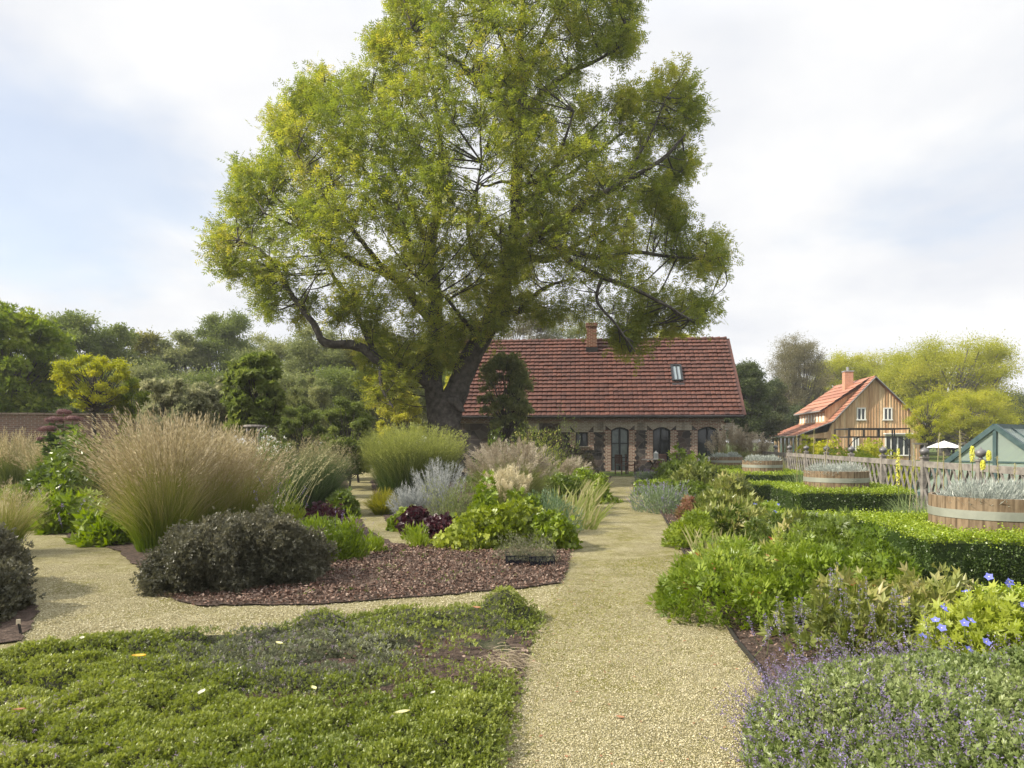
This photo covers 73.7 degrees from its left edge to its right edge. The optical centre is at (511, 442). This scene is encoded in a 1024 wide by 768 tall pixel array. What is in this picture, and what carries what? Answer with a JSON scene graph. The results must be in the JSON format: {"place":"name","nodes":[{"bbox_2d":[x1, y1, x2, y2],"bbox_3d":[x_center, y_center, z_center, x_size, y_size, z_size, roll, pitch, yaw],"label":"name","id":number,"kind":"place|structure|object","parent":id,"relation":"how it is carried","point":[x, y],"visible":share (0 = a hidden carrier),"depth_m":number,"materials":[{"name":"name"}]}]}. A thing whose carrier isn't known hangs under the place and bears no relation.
{"place":"outdoors","nodes":[
{"label":"outdoors","id":0,"kind":"place"},
{"bbox_2d":[0,579,39,642],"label":"bed soil","id":1,"kind":"structure","parent":0,"point":[9,630],"depth_m":5.69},
{"bbox_2d":[0,521,38,589],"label":"dark shrub","id":2,"kind":"object","parent":1,"relation":"on","point":[10,545],"visible":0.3,"depth_m":6.95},
{"bbox_2d":[0,555,45,624],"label":"dark shrub","id":3,"kind":"object","parent":1,"relation":"on","point":[15,596],"visible":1,"depth_m":6.16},
{"bbox_2d":[0,426,50,490],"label":"tan grass","id":4,"kind":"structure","parent":0,"point":[7,469],"depth_m":19.61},
{"bbox_2d":[0,476,60,544],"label":"green grass","id":5,"kind":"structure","parent":0,"point":[14,519],"depth_m":9.47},
{"bbox_2d":[62,402,231,552],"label":"feather grass","id":6,"kind":"object","parent":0,"point":[156,507],"depth_m":9.44,"materials":[{"name":"plant"}]},
{"bbox_2d":[127,411,259,526],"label":"feather grass","id":7,"kind":"object","parent":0,"point":[216,504],"depth_m":10.47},
{"bbox_2d":[202,429,299,522],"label":"feather grass","id":8,"kind":"object","parent":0,"point":[249,491],"depth_m":11.07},
{"bbox_2d":[61,475,573,605],"bbox_3d":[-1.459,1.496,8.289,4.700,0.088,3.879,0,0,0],"label":"bark mulch","id":9,"kind":"object","parent":0,"point":[408,566],"visible":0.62,"depth_m":7.64,"materials":[{"name":"wood"}]},
{"bbox_2d":[8,444,88,512],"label":"leafy shrub","id":10,"kind":"object","parent":9,"relation":"on","point":[33,477],"visible":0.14,"depth_m":14.69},
{"bbox_2d":[35,408,83,468],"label":"joe pye weed","id":11,"kind":"object","parent":9,"relation":"on","point":[50,436],"visible":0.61,"depth_m":16.93,"materials":[{"name":"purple plant"}]},
{"bbox_2d":[22,486,123,534],"bbox_3d":[-7.721,1.248,12.163,1.796,0.988,1.857,0,0,-32],"label":"comfrey","id":12,"kind":"object","parent":9,"relation":"on","point":[61,518],"visible":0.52,"depth_m":11.65,"materials":[{"name":"green plant"}]},
{"bbox_2d":[36,425,125,507],"bbox_3d":[-8.807,0.627,14.216,1.820,2.047,1.862,0,0,-26],"label":"leafy shrub","id":13,"kind":"object","parent":9,"relation":"on","point":[59,472],"visible":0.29,"depth_m":13.85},
{"bbox_2d":[61,507,132,547],"bbox_3d":[-6.159,1.321,10.623,1.398,0.755,1.437,0,0,0],"label":"comfrey","id":14,"kind":"object","parent":9,"relation":"on","point":[92,529],"visible":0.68,"depth_m":10.26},
{"bbox_2d":[136,376,217,463],"bbox_3d":[-10.344,-0.213,20.959,2.394,3.627,2.426,0,0,0],"label":"silver shrub","id":15,"kind":"object","parent":9,"relation":"on","point":[166,394],"visible":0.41,"depth_m":20.59,"materials":[{"name":"green plant"}]},
{"bbox_2d":[182,375,234,445],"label":"silver shrub","id":16,"kind":"object","parent":9,"relation":"on","point":[215,396],"visible":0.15,"depth_m":22.61,"materials":[{"name":"green plant"}]},
{"bbox_2d":[218,350,286,444],"bbox_3d":[-7.184,-0.526,19.000,1.844,4.256,1.785,0,0,-16],"label":"staked tree","id":17,"kind":"object","parent":9,"relation":"on","point":[260,371],"visible":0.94,"depth_m":18.58,"materials":[{"name":"green plant"}]},
{"bbox_2d":[238,426,292,513],"bbox_3d":[-5.265,0.635,14.979,1.688,1.974,1.671,0,0,28],"label":"white aster","id":18,"kind":"object","parent":9,"relation":"on","point":[270,453],"visible":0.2,"depth_m":14.87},
{"bbox_2d":[260,383,325,465],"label":"loose shrub","id":19,"kind":"object","parent":9,"relation":"on","point":[294,400],"visible":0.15,"depth_m":27.39,"materials":[{"name":"green plant"}]},
{"bbox_2d":[275,403,327,465],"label":"loose shrub","id":20,"kind":"object","parent":9,"relation":"on","point":[289,426],"visible":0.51,"depth_m":22.65,"materials":[{"name":"green plant"}]},
{"bbox_2d":[265,434,358,512],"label":"switch grass","id":21,"kind":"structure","parent":9,"relation":"on","point":[324,487],"depth_m":14.45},
{"bbox_2d":[299,510,355,562],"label":"fine green plant","id":22,"kind":"object","parent":9,"relation":"on","point":[318,523],"visible":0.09,"depth_m":8.80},
{"bbox_2d":[320,485,361,516],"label":"dark leafy plant","id":23,"kind":"object","parent":9,"relation":"on","point":[345,497],"visible":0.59,"depth_m":14.06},
{"bbox_2d":[314,394,375,488],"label":"loose shrub","id":24,"kind":"object","parent":9,"relation":"on","point":[351,416],"visible":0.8,"depth_m":21.72,"materials":[{"name":"green plant"}]},
{"bbox_2d":[331,506,370,559],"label":"fine green plant","id":25,"kind":"object","parent":9,"relation":"on","point":[349,536],"visible":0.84,"depth_m":8.94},
{"bbox_2d":[330,557,557,589],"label":"dry stubs","id":26,"kind":"object","parent":9,"relation":"on","point":[371,582],"visible":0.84,"depth_m":7.76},
{"bbox_2d":[429,512,497,551],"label":"lime geranium","id":27,"kind":"object","parent":9,"relation":"on","point":[465,534],"visible":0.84,"depth_m":9.70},
{"bbox_2d":[450,497,551,549],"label":"lime geranium","id":28,"kind":"object","parent":9,"relation":"on","point":[502,518],"visible":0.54,"depth_m":9.96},
{"bbox_2d":[527,507,583,550],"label":"lime geranium","id":29,"kind":"object","parent":9,"relation":"on","point":[559,527],"visible":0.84,"depth_m":9.74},
{"bbox_2d":[157,609,535,767],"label":"front bed soil","id":30,"kind":"structure","parent":0,"point":[455,653],"depth_m":4.73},
{"bbox_2d":[0,603,453,767],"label":"thyme flowers","id":31,"kind":"object","parent":30,"relation":"on","point":[243,689],"visible":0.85,"depth_m":3.69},
{"bbox_2d":[0,585,548,767],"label":"creeping thyme","id":32,"kind":"object","parent":30,"relation":"on","point":[444,728],"visible":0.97,"depth_m":3.81,"materials":[{"name":"plant"}]},
{"bbox_2d":[85,608,499,697],"bbox_3d":[-1.474,1.437,4.771,2.786,0.231,1.716,0,0,0],"label":"grey thyme","id":33,"kind":"object","parent":30,"relation":"on","point":[221,644],"visible":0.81,"depth_m":4.68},
{"bbox_2d":[465,640,548,678],"bbox_3d":[-0.006,1.523,4.676,0.563,0.164,0.762,0,0,11],"label":"dry straw","id":34,"kind":"object","parent":30,"relation":"on","point":[511,658],"visible":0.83,"depth_m":4.67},
{"bbox_2d":[0,468,774,767],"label":"gravel path","id":35,"kind":"structure","parent":0,"point":[624,531],"depth_m":5.91,"materials":[{"name":"gravel"}]},
{"bbox_2d":[0,413,176,480],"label":"garden wall","id":36,"kind":"structure","parent":35,"relation":"on","point":[29,422],"depth_m":26.34,"materials":[{"name":"brick"}]},
{"bbox_2d":[109,376,158,467],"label":"leafy shrub","id":37,"kind":"object","parent":35,"relation":"on","point":[141,397],"visible":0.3,"depth_m":24.51,"materials":[{"name":"green plant"}]},
{"bbox_2d":[128,506,274,596],"bbox_3d":[-3.242,1.138,7.335,1.497,0.906,1.349,0,0,13],"label":"dark shrub","id":38,"kind":"object","parent":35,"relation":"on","point":[182,554],"visible":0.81,"depth_m":6.91,"materials":[{"name":"plant"}]},
{"bbox_2d":[211,501,340,590],"bbox_3d":[-2.649,1.127,7.687,1.362,0.929,1.483,0,0,18],"label":"dark shrub","id":39,"kind":"object","parent":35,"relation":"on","point":[287,545],"visible":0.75,"depth_m":7.34,"materials":[{"name":"plant"}]},
{"bbox_2d":[18,560,567,642],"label":"side gravel stones","id":40,"kind":"object","parent":35,"relation":"on","point":[152,619],"visible":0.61,"depth_m":6.28,"materials":[{"name":"gravel"}]},
{"bbox_2d":[499,555,744,767],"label":"path moss","id":41,"kind":"object","parent":35,"relation":"on","point":[645,569],"visible":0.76,"depth_m":5.64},
{"bbox_2d":[497,575,787,767],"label":"gravel stones","id":42,"kind":"object","parent":35,"relation":"on","point":[631,720],"visible":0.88,"depth_m":4.04,"materials":[{"name":"gravel"}]},
{"bbox_2d":[370,476,611,520],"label":"bed soil","id":43,"kind":"structure","parent":0,"point":[374,487],"depth_m":20.70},
{"bbox_2d":[362,488,399,514],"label":"day lily","id":44,"kind":"object","parent":43,"relation":"on","point":[377,504],"visible":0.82,"depth_m":14.44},
{"bbox_2d":[374,389,424,456],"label":"yellow shrub","id":45,"kind":"object","parent":43,"relation":"on","point":[405,417],"visible":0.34,"depth_m":32.48,"materials":[{"name":"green plant"}]},
{"bbox_2d":[385,480,430,513],"bbox_3d":[-1.921,1.104,12.607,0.914,0.896,0.887,0,0,0],"label":"russian sage","id":46,"kind":"object","parent":43,"relation":"on","point":[406,499],"visible":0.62,"depth_m":12.49,"materials":[{"name":"plant"}]},
{"bbox_2d":[355,421,470,505],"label":"switch grass","id":47,"kind":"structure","parent":43,"relation":"on","point":[391,469],"depth_m":15.99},
{"bbox_2d":[394,504,432,534],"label":"coral bells","id":48,"kind":"object","parent":43,"relation":"on","point":[410,514],"visible":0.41,"depth_m":11.48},
{"bbox_2d":[409,456,467,515],"bbox_3d":[-1.408,0.901,13.211,1.182,1.303,1.170,0,0,0],"label":"russian sage","id":49,"kind":"object","parent":43,"relation":"on","point":[441,479],"visible":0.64,"depth_m":13.12,"materials":[{"name":"plant"}]},
{"bbox_2d":[420,475,476,516],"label":"grey green plant","id":50,"kind":"object","parent":43,"relation":"on","point":[462,501],"visible":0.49,"depth_m":12.33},
{"bbox_2d":[192,0,744,480],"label":"ash tree","id":51,"kind":"object","parent":43,"relation":"on","point":[320,212],"visible":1,"depth_m":25.14,"materials":[{"name":"green plant"}]},
{"bbox_2d":[466,469,499,512],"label":"leafy perennial","id":52,"kind":"object","parent":43,"relation":"on","point":[489,498],"visible":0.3,"depth_m":11.45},
{"bbox_2d":[475,348,536,463],"bbox_3d":[-0.263,-1.233,28.944,2.720,5.679,2.681,0,0,0],"label":"tree","id":53,"kind":"object","parent":43,"relation":"on","point":[516,377],"visible":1,"depth_m":28.51,"materials":[{"name":"green plant"}]},
{"bbox_2d":[511,416,571,475],"bbox_3d":[0.781,0.363,20.494,2.116,2.482,2.222,0,0,45],"label":"golden aster","id":54,"kind":"object","parent":43,"relation":"on","point":[540,444],"visible":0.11,"depth_m":20.48,"materials":[{"name":"green"}]},
{"bbox_2d":[537,469,586,508],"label":"green border plant","id":55,"kind":"object","parent":43,"relation":"on","point":[561,480],"visible":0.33,"depth_m":15.60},
{"bbox_2d":[545,484,604,523],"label":"iris leaves","id":56,"kind":"object","parent":43,"relation":"on","point":[589,499],"visible":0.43,"depth_m":12.94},
{"bbox_2d":[573,501,616,529],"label":"iris leaves","id":57,"kind":"object","parent":43,"relation":"on","point":[593,523],"visible":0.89,"depth_m":12.07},
{"bbox_2d":[572,466,624,503],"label":"green border plant","id":58,"kind":"object","parent":43,"relation":"on","point":[583,474],"visible":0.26,"depth_m":17.59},
{"bbox_2d":[478,464,533,503],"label":"fountain grass","id":59,"kind":"object","parent":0,"point":[504,481],"depth_m":12.97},
{"bbox_2d":[461,436,558,497],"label":"fountain grass","id":60,"kind":"object","parent":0,"point":[528,455],"depth_m":14.30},
{"bbox_2d":[0,0,1023,442],"label":"sky","id":61,"kind":"structure","parent":0,"point":[866,157],"materials":[{"name":"white"}]},
{"bbox_2d":[468,471,653,475],"bbox_3d":[5.800,1.520,37.800,16.400,0.001,14.400,0,0,0],"label":"lawn strip","id":62,"kind":"object","parent":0,"point":[617,474],"depth_m":33.05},
{"bbox_2d":[459,322,745,471],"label":"brick cottage","id":63,"kind":"structure","parent":62,"relation":"on","point":[686,395],"depth_m":35.59,"materials":[{"name":"stone"}]},
{"bbox_2d":[610,427,629,471],"bbox_3d":[5.544,0.385,35.104,1.002,2.309,0.415,0,0,5],"label":"door","id":64,"kind":"structure","parent":63,"relation":"in","point":[619,435],"depth_m":35.28,"materials":[{"name":"grey"}]},
{"bbox_2d":[236,443,957,512],"bbox_3d":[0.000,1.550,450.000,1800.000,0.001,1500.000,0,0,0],"label":"ground","id":65,"kind":"structure","parent":0,"point":[933,455],"depth_m":78.97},
{"bbox_2d":[0,297,83,412],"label":"willow tree","id":66,"kind":"object","parent":65,"relation":"on","point":[26,334],"visible":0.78,"depth_m":33.48,"materials":[{"name":"green plant"}]},
{"bbox_2d":[34,308,117,364],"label":"round tree","id":67,"kind":"object","parent":65,"relation":"on","point":[78,326],"visible":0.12,"depth_m":51.17,"materials":[{"name":"green plant"}]},
{"bbox_2d":[48,352,139,462],"bbox_3d":[-14.664,-0.791,23.899,2.658,4.784,2.718,0,0,0],"label":"yellow maple","id":68,"kind":"object","parent":65,"relation":"on","point":[93,395],"visible":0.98,"depth_m":23.52,"materials":[{"name":"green plant"}]},
{"bbox_2d":[85,322,150,402],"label":"round tree","id":69,"kind":"object","parent":65,"relation":"on","point":[123,334],"visible":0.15,"depth_m":54.16,"materials":[{"name":"green plant"}]},
{"bbox_2d":[126,325,175,368],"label":"round tree","id":70,"kind":"object","parent":65,"relation":"on","point":[145,340],"visible":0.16,"depth_m":58.83,"materials":[{"name":"green plant"}]},
{"bbox_2d":[106,354,204,412],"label":"thicket tree","id":71,"kind":"object","parent":65,"relation":"on","point":[139,372],"visible":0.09,"depth_m":45.12,"materials":[{"name":"green plant"}]},
{"bbox_2d":[147,327,218,377],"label":"broad tree","id":72,"kind":"object","parent":65,"relation":"on","point":[184,358],"visible":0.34,"depth_m":58.76,"materials":[{"name":"green plant"}]},
{"bbox_2d":[178,306,258,375],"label":"broad tree","id":73,"kind":"object","parent":65,"relation":"on","point":[222,334],"visible":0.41,"depth_m":60.44,"materials":[{"name":"green plant"}]},
{"bbox_2d":[223,331,316,374],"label":"broad tree","id":74,"kind":"object","parent":65,"relation":"on","point":[268,344],"visible":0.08,"depth_m":53.60,"materials":[{"name":"green plant"}]},
{"bbox_2d":[293,374,338,441],"bbox_3d":[-11.599,-1.243,40.022,2.652,5.688,2.967,0,0,0],"label":"round tree","id":75,"kind":"object","parent":65,"relation":"on","point":[321,390],"visible":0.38,"depth_m":39.48,"materials":[{"name":"green plant"}]},
{"bbox_2d":[279,324,353,446],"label":"broad tree","id":76,"kind":"object","parent":65,"relation":"on","point":[308,353],"visible":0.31,"depth_m":48.78,"materials":[{"name":"green plant"}]},
{"bbox_2d":[307,361,377,436],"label":"tree","id":77,"kind":"object","parent":65,"relation":"on","point":[335,376],"visible":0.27,"depth_m":44.70,"materials":[{"name":"green plant"}]},
{"bbox_2d":[362,381,427,443],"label":"thicket tree","id":78,"kind":"object","parent":65,"relation":"on","point":[421,399],"visible":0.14,"depth_m":44.66,"materials":[{"name":"green plant"}]},
{"bbox_2d":[494,306,562,339],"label":"bare tree","id":79,"kind":"object","parent":65,"relation":"on","point":[523,330],"visible":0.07,"depth_m":65.62,"materials":[{"name":"green plant"}]},
{"bbox_2d":[724,358,776,454],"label":"dark tree","id":80,"kind":"object","parent":65,"relation":"on","point":[750,374],"visible":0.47,"depth_m":50.93,"materials":[{"name":"green plant"}]},
{"bbox_2d":[748,377,791,441],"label":"dark tree","id":81,"kind":"object","parent":65,"relation":"on","point":[774,423],"visible":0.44,"depth_m":64.82,"materials":[{"name":"green plant"}]},
{"bbox_2d":[762,331,841,424],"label":"bare tree","id":82,"kind":"object","parent":65,"relation":"on","point":[795,369],"visible":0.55,"depth_m":79.99,"materials":[{"name":"grey plant"}]},
{"bbox_2d":[801,345,878,396],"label":"yellow green tree","id":83,"kind":"object","parent":65,"relation":"on","point":[838,362],"visible":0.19,"depth_m":89.82,"materials":[{"name":"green plant"}]},
{"bbox_2d":[750,444,1023,509],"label":"lattice fence","id":84,"kind":"object","parent":65,"relation":"on","point":[924,464],"visible":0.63,"depth_m":13.57,"materials":[{"name":"grey wood"}]},
{"bbox_2d":[900,390,954,460],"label":"autumn tree","id":85,"kind":"object","parent":65,"relation":"on","point":[926,433],"visible":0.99,"depth_m":43.73,"materials":[{"name":"yellow plant"}]},
{"bbox_2d":[859,327,1023,455],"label":"autumn tree","id":86,"kind":"object","parent":65,"relation":"on","point":[906,376],"visible":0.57,"depth_m":74.40,"materials":[{"name":"yellow plant"}]},
{"bbox_2d":[911,424,1023,496],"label":"greenhouse","id":87,"kind":"object","parent":65,"relation":"on","point":[1004,443],"visible":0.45,"depth_m":17.56,"materials":[{"name":"teal glass"}]},
{"bbox_2d":[930,385,1023,442],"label":"autumn tree","id":88,"kind":"object","parent":65,"relation":"on","point":[974,425],"visible":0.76,"depth_m":60.49,"materials":[{"name":"plant"}]},
{"bbox_2d":[654,502,1000,767],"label":"bed soil","id":89,"kind":"structure","parent":0,"point":[749,647],"depth_m":5.10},
{"bbox_2d":[627,478,695,514],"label":"lavender","id":90,"kind":"object","parent":89,"relation":"on","point":[662,492],"visible":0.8,"depth_m":14.94,"materials":[{"name":"green plant"}]},
{"bbox_2d":[660,508,721,549],"bbox_3d":[2.719,1.297,10.138,0.942,0.728,1.053,0,0,33],"label":"acanthus","id":91,"kind":"object","parent":89,"relation":"on","point":[675,535],"visible":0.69,"depth_m":9.97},
{"bbox_2d":[668,452,728,486],"bbox_3d":[5.155,0.955,19.490,1.946,1.466,1.833,0,0,-34],"label":"peony","id":92,"kind":"object","parent":89,"relation":"on","point":[702,474],"visible":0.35,"depth_m":19.17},
{"bbox_2d":[697,501,759,540],"bbox_3d":[3.353,1.258,10.523,1.327,0.768,1.407,0,0,0],"label":"acanthus","id":93,"kind":"object","parent":89,"relation":"on","point":[714,514],"visible":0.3,"depth_m":10.22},
{"bbox_2d":[692,484,765,508],"bbox_3d":[4.139,1.211,12.968,1.331,0.817,1.539,0,0,-44],"label":"peony","id":94,"kind":"object","parent":89,"relation":"on","point":[702,497],"visible":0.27,"depth_m":12.97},
{"bbox_2d":[687,494,772,539],"bbox_3d":[3.390,1.222,10.635,1.721,0.808,1.668,0,0,0],"label":"peony","id":95,"kind":"object","parent":89,"relation":"on","point":[758,510],"visible":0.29,"depth_m":10.37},
{"bbox_2d":[706,470,755,502],"bbox_3d":[5.426,1.174,17.139,1.609,1.045,1.593,0,0,0],"label":"peony","id":96,"kind":"object","parent":89,"relation":"on","point":[737,483],"visible":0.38,"depth_m":16.77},
{"bbox_2d":[704,420,758,459],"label":"silver grass","id":97,"kind":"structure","parent":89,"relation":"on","point":[737,433],"depth_m":27.23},
{"bbox_2d":[645,533,828,635],"bbox_3d":[2.091,1.254,6.308,1.686,0.769,1.969,0,0,0],"label":"star geranium","id":98,"kind":"object","parent":89,"relation":"on","point":[736,563],"visible":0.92,"depth_m":5.97,"materials":[{"name":"plant"}]},
{"bbox_2d":[716,467,802,482],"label":"box hedge","id":99,"kind":"object","parent":89,"relation":"on","point":[768,475],"visible":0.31,"depth_m":19.63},
{"bbox_2d":[738,503,840,543],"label":"dark geranium","id":100,"kind":"object","parent":89,"relation":"on","point":[754,534],"visible":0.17,"depth_m":9.04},
{"bbox_2d":[727,522,890,611],"bbox_3d":[2.917,1.211,6.641,1.745,0.849,1.858,0,0,0],"label":"star geranium","id":101,"kind":"object","parent":89,"relation":"on","point":[796,556],"visible":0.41,"depth_m":6.36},
{"bbox_2d":[777,505,878,594],"bbox_3d":[3.431,1.150,7.332,1.443,0.943,1.608,0,0,-36],"label":"dark geranium","id":102,"kind":"object","parent":89,"relation":"on","point":[835,530],"visible":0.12,"depth_m":7.24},
{"bbox_2d":[803,469,869,492],"bbox_3d":[6.260,1.020,13.200,1.167,0.941,1.167,0,0,16],"label":"barrel planter","id":103,"kind":"object","parent":89,"relation":"on","point":[852,479],"visible":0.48,"depth_m":12.72,"materials":[{"name":"brown wood"}]},
{"bbox_2d":[747,562,933,659],"bbox_3d":[2.217,1.168,4.808,1.112,0.566,0.810,0,0,13],"label":"tall catmint","id":104,"kind":"object","parent":89,"relation":"on","point":[845,597],"visible":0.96,"depth_m":4.69,"materials":[{"name":"green plant"}]},
{"bbox_2d":[769,480,917,514],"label":"box hedge","id":105,"kind":"object","parent":89,"relation":"on","point":[787,495],"visible":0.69,"depth_m":12.24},
{"bbox_2d":[755,562,953,659],"bbox_3d":[2.570,1.267,5.070,1.393,0.724,1.143,0,0,0],"label":"peony","id":106,"kind":"object","parent":89,"relation":"on","point":[818,627],"visible":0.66,"depth_m":4.94,"materials":[{"name":"plant"}]},
{"bbox_2d":[704,623,1023,767],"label":"catmint","id":107,"kind":"object","parent":89,"relation":"on","point":[949,701],"visible":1,"depth_m":3.16,"materials":[{"name":"green plant"}]},
{"bbox_2d":[823,520,936,617],"bbox_3d":[3.295,1.148,6.007,1.080,0.947,0.991,0,0,0],"label":"dark geranium","id":108,"kind":"object","parent":89,"relation":"on","point":[888,556],"visible":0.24,"depth_m":5.94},
{"bbox_2d":[864,561,999,632],"bbox_3d":[3.412,1.268,5.384,1.044,0.675,0.997,0,0,-25],"label":"peony","id":109,"kind":"object","parent":89,"relation":"on","point":[918,588],"visible":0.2,"depth_m":5.38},
{"bbox_2d":[850,506,1023,598],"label":"box hedge","id":110,"kind":"object","parent":89,"relation":"on","point":[996,553],"visible":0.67,"depth_m":6.20,"materials":[{"name":"plant"}]},
{"bbox_2d":[911,573,1023,655],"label":"blue geranium","id":111,"kind":"object","parent":89,"relation":"on","point":[994,611],"visible":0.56,"depth_m":4.50,"materials":[{"name":"green plant"}]},
{"bbox_2d":[927,491,1023,539],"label":"barrel planter","id":112,"kind":"object","parent":89,"relation":"on","point":[956,513],"visible":0.39,"depth_m":6.68,"materials":[{"name":"brown wood"}]},
{"bbox_2d":[934,475,1023,506],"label":"cotton lavender","id":113,"kind":"object","parent":112,"relation":"in","point":[981,490],"visible":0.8,"depth_m":6.82,"materials":[{"name":"plant"}]},
{"bbox_2d":[769,367,925,459],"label":"timber house","id":114,"kind":"structure","parent":0,"point":[875,401],"depth_m":60.27,"materials":[{"name":"wood"}]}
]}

